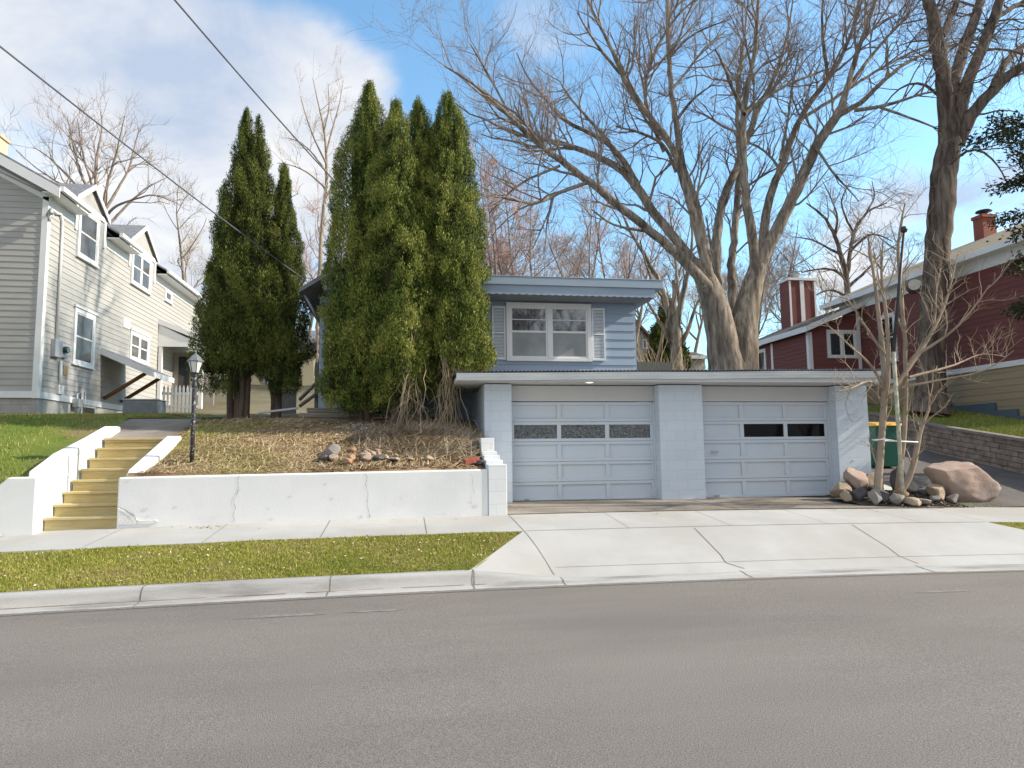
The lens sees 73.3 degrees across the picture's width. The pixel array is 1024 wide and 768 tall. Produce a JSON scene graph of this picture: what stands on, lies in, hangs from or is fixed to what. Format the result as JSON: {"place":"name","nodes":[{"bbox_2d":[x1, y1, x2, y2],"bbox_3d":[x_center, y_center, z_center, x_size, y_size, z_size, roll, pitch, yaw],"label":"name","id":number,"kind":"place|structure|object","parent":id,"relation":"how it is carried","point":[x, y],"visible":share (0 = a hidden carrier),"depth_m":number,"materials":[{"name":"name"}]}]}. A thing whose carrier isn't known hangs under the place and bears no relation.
{"place":"outdoors","nodes":[
{"label":"outdoors","id":0,"kind":"place"},
{"bbox_2d":[0,412,203,483],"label":"lawn","id":1,"kind":"structure","parent":0,"point":[59,444],"depth_m":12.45,"materials":[{"name":"plant"}]},
{"bbox_2d":[0,426,119,535],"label":"stair wall","id":2,"kind":"structure","parent":1,"relation":"on","point":[29,502],"depth_m":10.21,"materials":[{"name":"white paint"}]},
{"bbox_2d":[122,399,166,413],"bbox_3d":[-10.867,0.726,20.350,0.990,0.520,0.790,0,-6,-9],"label":"cellar bulkhead","id":3,"kind":"object","parent":1,"relation":"on","point":[141,406],"visible":0.82,"depth_m":20.00,"materials":[{"name":"paint"}]},
{"bbox_2d":[43,438,163,530],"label":"wooden stairs","id":4,"kind":"structure","parent":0,"point":[91,500],"depth_m":11.03,"materials":[{"name":"wood"}]},
{"bbox_2d":[103,418,202,442],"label":"path","id":5,"kind":"structure","parent":0,"point":[147,427],"depth_m":13.30,"materials":[{"name":"concrete"}]},
{"bbox_2d":[0,45,307,281],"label":"overhead wire","id":6,"kind":"object","parent":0,"point":[48,84],"visible":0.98,"depth_m":10.67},
{"bbox_2d":[116,375,314,419],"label":"hillside","id":7,"kind":"structure","parent":0,"point":[260,399],"depth_m":30.98,"materials":[{"name":"soil"}]},
{"bbox_2d":[0,73,209,224],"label":"bare tree","id":8,"kind":"object","parent":7,"relation":"on","point":[95,172],"visible":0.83,"depth_m":42.00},
{"bbox_2d":[0,133,213,414],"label":"cream house","id":9,"kind":"structure","parent":7,"relation":"on","point":[96,312],"depth_m":21.28,"materials":[{"name":"wood"}]},
{"bbox_2d":[71,307,96,369],"bbox_3d":[-13.390,-1.402,21.570,0.090,1.770,1.500,0,-6,-9],"label":"window","id":10,"kind":"structure","parent":9,"relation":"in","point":[84,325],"depth_m":21.54,"materials":[{"name":"white paint"}]},
{"bbox_2d":[76,206,99,268],"bbox_3d":[-13.398,-4.650,21.805,0.090,1.640,1.480,0,-6,-9],"label":"window","id":11,"kind":"structure","parent":9,"relation":"in","point":[88,232],"depth_m":21.82,"materials":[{"name":"white paint"}]},
{"bbox_2d":[80,405,95,413],"bbox_3d":[-13.477,0.881,21.876,0.036,0.350,1.000,0,-6,-9],"label":"basement window","id":12,"kind":"structure","parent":9,"relation":"in","point":[88,409],"depth_m":21.83,"materials":[{"name":"white paint"}]},
{"bbox_2d":[129,330,149,365],"bbox_3d":[-14.116,-1.346,26.120,0.090,1.110,1.960,0,-6,-9],"label":"window","id":13,"kind":"structure","parent":9,"relation":"in","point":[139,347],"depth_m":26.06,"materials":[{"name":"white paint"}]},
{"bbox_2d":[130,247,151,295],"bbox_3d":[-14.107,-4.283,26.239,0.090,1.400,2.010,0,-6,-9],"label":"window","id":14,"kind":"structure","parent":9,"relation":"in","point":[141,265],"depth_m":26.20,"materials":[{"name":"white paint"}]},
{"bbox_2d":[164,288,172,304],"bbox_3d":[-14.612,-3.723,29.308,0.090,0.540,0.910,0,-6,-9],"label":"window","id":15,"kind":"structure","parent":9,"relation":"in","point":[168,297],"depth_m":29.28,"materials":[{"name":"white paint"}]},
{"bbox_2d":[162,385,197,412],"bbox_3d":[-12.082,0.572,25.010,1.226,1.050,0.060,0,-6,-9],"label":"picket fence","id":16,"kind":"object","parent":7,"relation":"on","point":[187,393],"visible":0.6,"depth_m":24.98,"materials":[{"name":"white paint"}]},
{"bbox_2d":[154,170,211,288],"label":"bare tree","id":17,"kind":"object","parent":7,"relation":"on","point":[188,250],"visible":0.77,"depth_m":49.86,"materials":[{"name":"plant"}]},
{"bbox_2d":[251,331,315,385],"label":"house","id":18,"kind":"structure","parent":7,"relation":"on","point":[308,376],"depth_m":42.80,"materials":[{"name":"grey"}]},
{"bbox_2d":[230,161,345,341],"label":"bare tree","id":19,"kind":"object","parent":7,"relation":"on","point":[309,261],"visible":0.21,"depth_m":44.25,"materials":[{"name":"plant"}]},
{"bbox_2d":[268,43,358,375],"bbox_3d":[-10.349,-9.416,36.341,5.022,18.196,3.690,0,-6,-9],"label":"bare tree","id":20,"kind":"object","parent":7,"relation":"on","point":[326,176],"visible":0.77,"depth_m":36.23,"materials":[{"name":"brown plant"}]},
{"bbox_2d":[298,262,663,420],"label":"blue house","id":21,"kind":"structure","parent":7,"relation":"on","point":[542,323],"depth_m":16.21,"materials":[{"name":"wood"}]},
{"bbox_2d":[506,302,591,361],"bbox_3d":[0.882,-1.227,16.293,2.060,1.390,0.060,0,-6,-9],"label":"window","id":22,"kind":"structure","parent":21,"relation":"in","point":[556,332],"depth_m":16.29,"materials":[{"name":"glass"}]},
{"bbox_2d":[469,132,551,274],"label":"bare tree","id":23,"kind":"object","parent":7,"relation":"on","point":[494,220],"visible":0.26,"depth_m":41.59,"materials":[{"name":"plant"}]},
{"bbox_2d":[476,158,582,276],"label":"bare tree","id":24,"kind":"object","parent":7,"relation":"on","point":[534,261],"visible":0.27,"depth_m":45.22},
{"bbox_2d":[500,176,609,277],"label":"bare tree","id":25,"kind":"object","parent":7,"relation":"on","point":[576,272],"visible":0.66,"depth_m":40.54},
{"bbox_2d":[535,167,618,277],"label":"bare tree","id":26,"kind":"object","parent":7,"relation":"on","point":[595,248],"visible":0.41,"depth_m":50.87,"materials":[{"name":"plant"}]},
{"bbox_2d":[536,192,669,300],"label":"bare tree","id":27,"kind":"object","parent":7,"relation":"on","point":[623,263],"visible":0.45,"depth_m":43.27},
{"bbox_2d":[544,158,686,327],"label":"bare tree","id":28,"kind":"object","parent":7,"relation":"on","point":[608,263],"visible":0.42,"depth_m":53.21,"materials":[{"name":"plant"}]},
{"bbox_2d":[606,226,658,344],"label":"bare tree","id":29,"kind":"object","parent":7,"relation":"on","point":[639,322],"visible":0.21,"depth_m":43.76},
{"bbox_2d":[635,319,650,361],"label":"house","id":30,"kind":"structure","parent":7,"relation":"on","point":[643,331],"depth_m":58.04,"materials":[{"name":"grey"}]},
{"bbox_2d":[597,190,706,361],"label":"bare tree","id":31,"kind":"object","parent":7,"relation":"on","point":[670,258],"visible":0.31,"depth_m":49.19,"materials":[{"name":"plant"}]},
{"bbox_2d":[637,362,670,369],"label":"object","id":32,"kind":"object","parent":7,"relation":"on","point":[653,366],"visible":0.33,"depth_m":25.32,"materials":[{"name":"grey"}]},
{"bbox_2d":[603,168,722,369],"bbox_3d":[7.075,-5.948,32.330,5.126,11.292,4.541,0,-6,-9],"label":"bare tree","id":33,"kind":"object","parent":7,"relation":"on","point":[675,338],"visible":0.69,"depth_m":31.97,"materials":[{"name":"plant"}]},
{"bbox_2d":[644,292,693,369],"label":"fir tree","id":34,"kind":"object","parent":7,"relation":"on","point":[654,334],"visible":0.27,"depth_m":52.29,"materials":[{"name":"green plant"}]},
{"bbox_2d":[636,329,706,369],"bbox_3d":[6.112,-0.536,28.560,4.930,3.549,5.365,0,-6,-9],"label":"cane shrub","id":35,"kind":"object","parent":7,"relation":"on","point":[662,354],"visible":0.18,"depth_m":28.05,"materials":[{"name":"plant"}]},
{"bbox_2d":[650,244,702,352],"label":"bare tree","id":36,"kind":"object","parent":7,"relation":"on","point":[699,327],"visible":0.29,"depth_m":64.32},
{"bbox_2d":[346,0,1023,369],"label":"maple tree","id":37,"kind":"object","parent":7,"relation":"on","point":[730,324],"visible":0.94,"depth_m":21.58,"materials":[{"name":"brown plant"}]},
{"bbox_2d":[689,352,706,369],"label":"house","id":38,"kind":"structure","parent":7,"relation":"on","point":[694,356],"depth_m":53.33,"materials":[{"name":"brown"}]},
{"bbox_2d":[686,212,781,336],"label":"bare tree","id":39,"kind":"object","parent":7,"relation":"on","point":[765,290],"visible":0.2,"depth_m":40.91,"materials":[{"name":"plant"}]},
{"bbox_2d":[686,227,823,334],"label":"bare tree","id":40,"kind":"object","parent":7,"relation":"on","point":[767,294],"visible":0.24,"depth_m":51.80,"materials":[{"name":"plant"}]},
{"bbox_2d":[755,204,852,332],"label":"bare tree","id":41,"kind":"object","parent":7,"relation":"on","point":[778,304],"visible":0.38,"depth_m":50.83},
{"bbox_2d":[811,259,843,317],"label":"bare tree","id":42,"kind":"object","parent":7,"relation":"on","point":[819,312],"visible":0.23,"depth_m":57.20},
{"bbox_2d":[767,142,923,332],"bbox_3d":[18.725,-8.033,38.407,11.878,10.946,6.277,0,-6,-9],"label":"bare tree","id":43,"kind":"object","parent":7,"relation":"on","point":[846,268],"visible":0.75,"depth_m":38.18,"materials":[{"name":"plant"}]},
{"bbox_2d":[847,220,923,276],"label":"bare tree","id":44,"kind":"object","parent":7,"relation":"on","point":[892,261],"visible":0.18,"depth_m":48.82,"materials":[{"name":"plant"}]},
{"bbox_2d":[165,414,265,417],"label":"lawn","id":45,"kind":"structure","parent":0,"point":[211,416],"depth_m":17.64,"materials":[{"name":"plant"}]},
{"bbox_2d":[0,530,520,591],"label":"grass verge","id":46,"kind":"object","parent":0,"point":[237,568],"depth_m":8.59,"materials":[{"name":"plant"}]},
{"bbox_2d":[0,531,506,585],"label":"fallen leaves","id":47,"kind":"object","parent":46,"relation":"on","point":[245,561],"visible":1,"depth_m":8.68,"materials":[{"name":"plant"}]},
{"bbox_2d":[174,0,350,197],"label":"overhead wire","id":48,"kind":"object","parent":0,"point":[209,40],"visible":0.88,"depth_m":10.35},
{"bbox_2d":[127,414,485,476],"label":"garden bank","id":49,"kind":"structure","parent":0,"point":[267,418],"depth_m":12.19,"materials":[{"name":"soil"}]},
{"bbox_2d":[187,350,203,463],"bbox_3d":[-5.287,0.400,11.429,0.276,1.970,0.239,0,-6,-9],"label":"lamp post","id":50,"kind":"object","parent":49,"relation":"on","point":[195,361],"visible":1,"depth_m":11.41,"materials":[{"name":"metal"}]},
{"bbox_2d":[185,106,292,417],"bbox_3d":[-6.226,-2.844,16.081,2.254,7.649,2.019,0,-6,-9],"label":"arborvitae","id":51,"kind":"object","parent":49,"relation":"on","point":[232,298],"visible":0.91,"depth_m":15.58,"materials":[{"name":"green plant"}]},
{"bbox_2d":[258,407,297,413],"bbox_3d":[-5.088,0.578,14.964,0.914,0.131,0.117,-1,-6,4],"label":"plank","id":52,"kind":"object","parent":49,"relation":"on","point":[279,410],"visible":1,"depth_m":14.91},
{"bbox_2d":[245,162,317,417],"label":"arborvitae","id":53,"kind":"object","parent":49,"relation":"on","point":[281,372],"visible":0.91,"depth_m":15.83,"materials":[{"name":"plant"}]},
{"bbox_2d":[281,362,318,413],"bbox_3d":[-6.070,0.204,19.414,1.164,1.650,0.199,0,-6,-9],"label":"wooden fence","id":54,"kind":"object","parent":49,"relation":"on","point":[289,401],"visible":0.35,"depth_m":19.34,"materials":[{"name":"grey wood"}]},
{"bbox_2d":[117,436,487,528],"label":"retaining wall","id":55,"kind":"structure","parent":49,"relation":"on","point":[158,501],"depth_m":10.71,"materials":[{"name":"white paint"}]},
{"bbox_2d":[140,416,483,473],"bbox_3d":[-3.356,1.039,12.777,5.807,1.142,3.688,0,-6,-9],"label":"dry straw","id":56,"kind":"object","parent":49,"relation":"on","point":[322,447],"visible":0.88,"depth_m":12.07,"materials":[{"name":"plant"}]},
{"bbox_2d":[318,454,329,460],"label":"stone","id":57,"kind":"object","parent":49,"relation":"on","point":[324,457],"visible":0.94,"depth_m":11.53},
{"bbox_2d":[323,444,340,455],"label":"stone","id":58,"kind":"object","parent":49,"relation":"on","point":[332,449],"visible":0.82,"depth_m":11.88,"materials":[{"name":"stone"}]},
{"bbox_2d":[314,78,393,421],"bbox_3d":[-3.055,-2.883,14.847,2.264,7.764,2.239,0,-6,-9],"label":"arborvitae","id":59,"kind":"object","parent":49,"relation":"on","point":[344,357],"visible":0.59,"depth_m":14.10,"materials":[{"name":"plant"}]},
{"bbox_2d":[328,421,391,437],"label":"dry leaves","id":60,"kind":"object","parent":49,"relation":"on","point":[353,426],"visible":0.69,"depth_m":13.67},
{"bbox_2d":[299,408,429,417],"bbox_3d":[-3.151,0.622,14.826,2.750,0.210,0.270,0,-6,-9],"label":"timber edging","id":61,"kind":"object","parent":49,"relation":"on","point":[318,413],"visible":0.68,"depth_m":14.61,"materials":[{"name":"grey wood"}]},
{"bbox_2d":[346,98,437,426],"bbox_3d":[-2.364,-2.525,14.296,1.865,7.283,1.793,-4,-7,34],"label":"arborvitae","id":62,"kind":"object","parent":49,"relation":"on","point":[394,311],"visible":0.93,"depth_m":13.78,"materials":[{"name":"green plant"}]},
{"bbox_2d":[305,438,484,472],"bbox_3d":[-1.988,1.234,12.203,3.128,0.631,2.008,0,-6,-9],"label":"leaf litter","id":63,"kind":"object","parent":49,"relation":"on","point":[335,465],"visible":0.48,"depth_m":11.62,"materials":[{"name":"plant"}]},
{"bbox_2d":[382,323,448,435],"bbox_3d":[-1.950,-0.023,13.434,1.195,2.432,1.244,-4,-7,30],"label":"dead vine","id":64,"kind":"object","parent":49,"relation":"on","point":[402,411],"visible":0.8,"depth_m":13.50,"materials":[{"name":"plant"}]},
{"bbox_2d":[386,94,446,422],"bbox_3d":[-2.018,-2.686,14.902,1.885,7.414,1.770,3,-7,-31],"label":"arborvitae","id":65,"kind":"object","parent":49,"relation":"on","point":[418,117],"visible":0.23,"depth_m":14.65,"materials":[{"name":"plant"}]},
{"bbox_2d":[335,413,498,462],"bbox_3d":[-1.773,0.975,13.014,3.150,1.042,3.192,0,-6,-9],"label":"dry brush","id":66,"kind":"object","parent":49,"relation":"on","point":[428,439],"visible":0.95,"depth_m":12.76,"materials":[{"name":"plant"}]},
{"bbox_2d":[428,323,471,434],"bbox_3d":[-1.318,0.002,13.559,0.877,2.505,0.877,-3,-6,26],"label":"dead vine","id":67,"kind":"object","parent":49,"relation":"on","point":[446,375],"visible":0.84,"depth_m":13.64,"materials":[{"name":"plant"}]},
{"bbox_2d":[410,87,498,425],"bbox_3d":[-1.355,-2.749,14.761,2.082,7.588,2.277,0,-6,-9],"label":"arborvitae","id":68,"kind":"object","parent":49,"relation":"on","point":[461,307],"visible":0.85,"depth_m":14.15,"materials":[{"name":"plant"}]},
{"bbox_2d":[463,456,478,464],"bbox_3d":[-0.698,1.307,11.744,0.260,0.085,0.140,-11,5,-24],"label":"red paver","id":69,"kind":"object","parent":49,"relation":"on","point":[471,460],"visible":0.97,"depth_m":11.69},
{"bbox_2d":[478,438,506,515],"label":"block pier","id":70,"kind":"structure","parent":49,"relation":"on","point":[496,467],"depth_m":11.19,"materials":[{"name":"concrete"}]},
{"bbox_2d":[0,571,1023,767],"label":"road","id":71,"kind":"structure","parent":0,"point":[76,656],"depth_m":4.89,"materials":[{"name":"asphalt"}]},
{"bbox_2d":[0,564,1023,613],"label":"kerb","id":72,"kind":"structure","parent":71,"relation":"on","point":[149,595],"depth_m":8.01,"materials":[{"name":"concrete"}]},
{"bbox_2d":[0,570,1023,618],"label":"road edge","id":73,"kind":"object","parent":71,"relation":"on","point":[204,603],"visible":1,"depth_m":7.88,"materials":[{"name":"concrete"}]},
{"bbox_2d":[0,507,1023,551],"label":"sidewalk","id":74,"kind":"structure","parent":0,"point":[62,539],"depth_m":10.43,"materials":[{"name":"concrete"}]},
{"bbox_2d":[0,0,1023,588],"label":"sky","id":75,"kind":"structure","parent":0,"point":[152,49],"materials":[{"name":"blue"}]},
{"bbox_2d":[507,497,920,513],"bbox_3d":[3.642,2.283,13.135,8.150,0.128,2.680,0,-6,-9],"label":"garage apron","id":76,"kind":"object","parent":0,"point":[591,505],"visible":0.8,"depth_m":12.75,"materials":[{"name":"concrete"}]},
{"bbox_2d":[452,369,880,501],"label":"garage","id":77,"kind":"structure","parent":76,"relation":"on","point":[629,434],"depth_m":14.07,"materials":[{"name":"paint"}]},
{"bbox_2d":[512,402,654,500],"bbox_3d":[1.449,1.388,13.962,3.018,2.045,0.102,0,-6,-9],"label":"garage door","id":78,"kind":"structure","parent":77,"relation":"in","point":[561,450],"depth_m":13.95,"materials":[{"name":"paint"}]},
{"bbox_2d":[702,402,830,497],"bbox_3d":[5.347,1.407,14.583,2.983,2.045,0.102,0,-6,-9],"label":"garage door","id":79,"kind":"structure","parent":77,"relation":"in","point":[752,449],"depth_m":14.58,"materials":[{"name":"paint"}]},
{"bbox_2d":[469,522,1023,577],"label":"driveway","id":80,"kind":"structure","parent":0,"point":[649,550],"depth_m":9.64,"materials":[{"name":"concrete"}]},
{"bbox_2d":[86,499,993,573],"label":"concrete joints","id":81,"kind":"object","parent":80,"relation":"on","point":[763,506],"visible":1,"depth_m":10.59,"materials":[{"name":"concrete"}]},
{"bbox_2d":[827,491,963,507],"bbox_3d":[7.958,2.261,13.369,3.346,0.370,1.780,0,-6,-9],"label":"rock bed","id":82,"kind":"object","parent":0,"point":[866,501],"visible":0.27,"depth_m":12.73,"materials":[{"name":"stone"}]},
{"bbox_2d":[830,482,851,496],"bbox_3d":[6.539,2.106,13.652,0.389,0.340,0.389,0,-6,-9],"label":"stone","id":83,"kind":"object","parent":82,"relation":"on","point":[837,489],"visible":0.81,"depth_m":13.55,"materials":[{"name":"stone"}]},
{"bbox_2d":[839,490,852,501],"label":"stone","id":84,"kind":"object","parent":82,"relation":"on","point":[845,496],"visible":1,"depth_m":12.96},
{"bbox_2d":[843,467,868,490],"bbox_3d":[6.923,1.983,13.833,0.458,0.613,0.595,-4,-6,29],"label":"stone","id":85,"kind":"object","parent":82,"relation":"on","point":[854,479],"visible":0.7,"depth_m":13.68,"materials":[{"name":"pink stone"}]},
{"bbox_2d":[850,487,866,500],"bbox_3d":[6.551,2.080,12.975,0.242,0.255,0.283,0,-6,-9],"label":"stone","id":86,"kind":"object","parent":82,"relation":"on","point":[859,494],"visible":1,"depth_m":12.90,"materials":[{"name":"stone"}]},
{"bbox_2d":[868,488,881,504],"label":"stone","id":87,"kind":"object","parent":82,"relation":"on","point":[874,495],"visible":0.98,"depth_m":12.64,"materials":[{"name":"stone"}]},
{"bbox_2d":[866,472,883,490],"bbox_3d":[7.345,2.050,14.100,0.447,0.484,0.517,-5,-7,36],"label":"stone","id":88,"kind":"object","parent":82,"relation":"on","point":[870,476],"visible":0.22,"depth_m":13.98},
{"bbox_2d":[878,489,889,502],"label":"stone","id":89,"kind":"object","parent":82,"relation":"on","point":[885,496],"visible":0.8,"depth_m":12.68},
{"bbox_2d":[889,493,904,504],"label":"stone","id":90,"kind":"object","parent":82,"relation":"on","point":[895,499],"visible":1,"depth_m":12.51,"materials":[{"name":"stone"}]},
{"bbox_2d":[889,467,906,489],"bbox_3d":[7.713,1.941,13.735,0.252,0.563,0.340,4,-8,-41],"label":"stone","id":91,"kind":"object","parent":82,"relation":"on","point":[892,479],"visible":0.39,"depth_m":13.76,"materials":[{"name":"stone"}]},
{"bbox_2d":[891,226,907,495],"bbox_3d":[7.399,-0.431,12.981,0.507,5.253,0.129,0,-6,-9],"label":"pole","id":92,"kind":"object","parent":82,"relation":"on","point":[903,229],"visible":0.99,"depth_m":12.91,"materials":[{"name":"metal"}]},
{"bbox_2d":[901,497,921,505],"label":"stone","id":93,"kind":"object","parent":82,"relation":"on","point":[913,501],"visible":0.98,"depth_m":12.50,"materials":[{"name":"stone"}]},
{"bbox_2d":[904,477,919,491],"bbox_3d":[7.665,1.971,13.415,0.345,0.329,0.454,0,-6,-9],"label":"stone","id":94,"kind":"object","parent":82,"relation":"on","point":[913,486],"visible":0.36,"depth_m":13.22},
{"bbox_2d":[804,175,1023,490],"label":"ornamental tree","id":95,"kind":"object","parent":82,"relation":"on","point":[884,379],"visible":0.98,"depth_m":13.26,"materials":[{"name":"brown plant"}]},
{"bbox_2d":[872,439,917,442],"bbox_3d":[7.285,1.077,13.054,0.938,0.084,0.284,0,-6,-9],"label":"strap","id":96,"kind":"object","parent":95,"relation":"attached to","point":[887,440],"visible":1,"depth_m":12.97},
{"bbox_2d":[925,484,944,500],"bbox_3d":[8.023,2.055,13.055,0.346,0.318,0.303,3,-7,-34],"label":"stone","id":97,"kind":"object","parent":82,"relation":"on","point":[935,489],"visible":0.87,"depth_m":12.95,"materials":[{"name":"stone"}]},
{"bbox_2d":[866,490,1015,507],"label":"bark chips","id":98,"kind":"object","parent":82,"relation":"on","point":[927,497],"visible":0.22,"depth_m":12.76,"materials":[{"name":"wood"}]},
{"bbox_2d":[945,494,958,502],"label":"stone","id":99,"kind":"object","parent":82,"relation":"on","point":[952,498],"visible":0.97,"depth_m":12.88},
{"bbox_2d":[923,461,1000,501],"bbox_3d":[8.755,1.973,13.476,1.517,0.920,0.902,0,-6,-9],"label":"boulder","id":100,"kind":"object","parent":82,"relation":"on","point":[968,481],"visible":0.88,"depth_m":13.08,"materials":[{"name":"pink stone"}]},
{"bbox_2d":[957,501,1023,506],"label":"bed grass","id":101,"kind":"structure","parent":82,"relation":"on","point":[986,505],"depth_m":12.83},
{"bbox_2d":[867,403,1023,436],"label":"neighbour lawn","id":102,"kind":"structure","parent":0,"point":[871,404],"depth_m":19.17,"materials":[{"name":"plant"}]},
{"bbox_2d":[758,209,1023,419],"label":"red house","id":103,"kind":"structure","parent":102,"relation":"on","point":[794,342],"depth_m":22.09,"materials":[{"name":"wood"}]},
{"bbox_2d":[879,312,899,364],"bbox_3d":[12.981,-1.573,23.783,0.090,1.710,0.910,0,-6,-9],"label":"window","id":104,"kind":"structure","parent":103,"relation":"in","point":[891,317],"depth_m":23.63,"materials":[{"name":"white paint"}]},
{"bbox_2d":[811,0,1023,414],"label":"ash tree","id":105,"kind":"object","parent":102,"relation":"on","point":[954,122],"visible":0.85,"depth_m":20.84,"materials":[{"name":"brown plant"}]},
{"bbox_2d":[956,108,1023,321],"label":"spruce tree","id":106,"kind":"object","parent":102,"relation":"on","point":[1008,133],"visible":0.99,"depth_m":15.67,"materials":[{"name":"green plant"}]},
{"bbox_2d":[871,445,1023,506],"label":"neighbour driveway","id":107,"kind":"structure","parent":0,"point":[1011,484],"depth_m":15.00,"materials":[{"name":"concrete"}]},
{"bbox_2d":[868,422,901,466],"bbox_3d":[8.554,1.401,16.048,0.720,1.040,0.812,0,-6,-9],"label":"wheeled bin","id":108,"kind":"object","parent":107,"relation":"on","point":[891,455],"visible":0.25,"depth_m":15.74,"materials":[{"name":"green plastic"}]},
{"bbox_2d":[868,412,1023,473],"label":"block wall","id":109,"kind":"structure","parent":107,"relation":"on","point":[1002,451],"depth_m":16.90,"materials":[{"name":"stone"}]},
{"bbox_2d":[989,522,1023,529],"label":"grass verge","id":110,"kind":"object","parent":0,"point":[1012,524],"depth_m":10.95,"materials":[{"name":"plant"}]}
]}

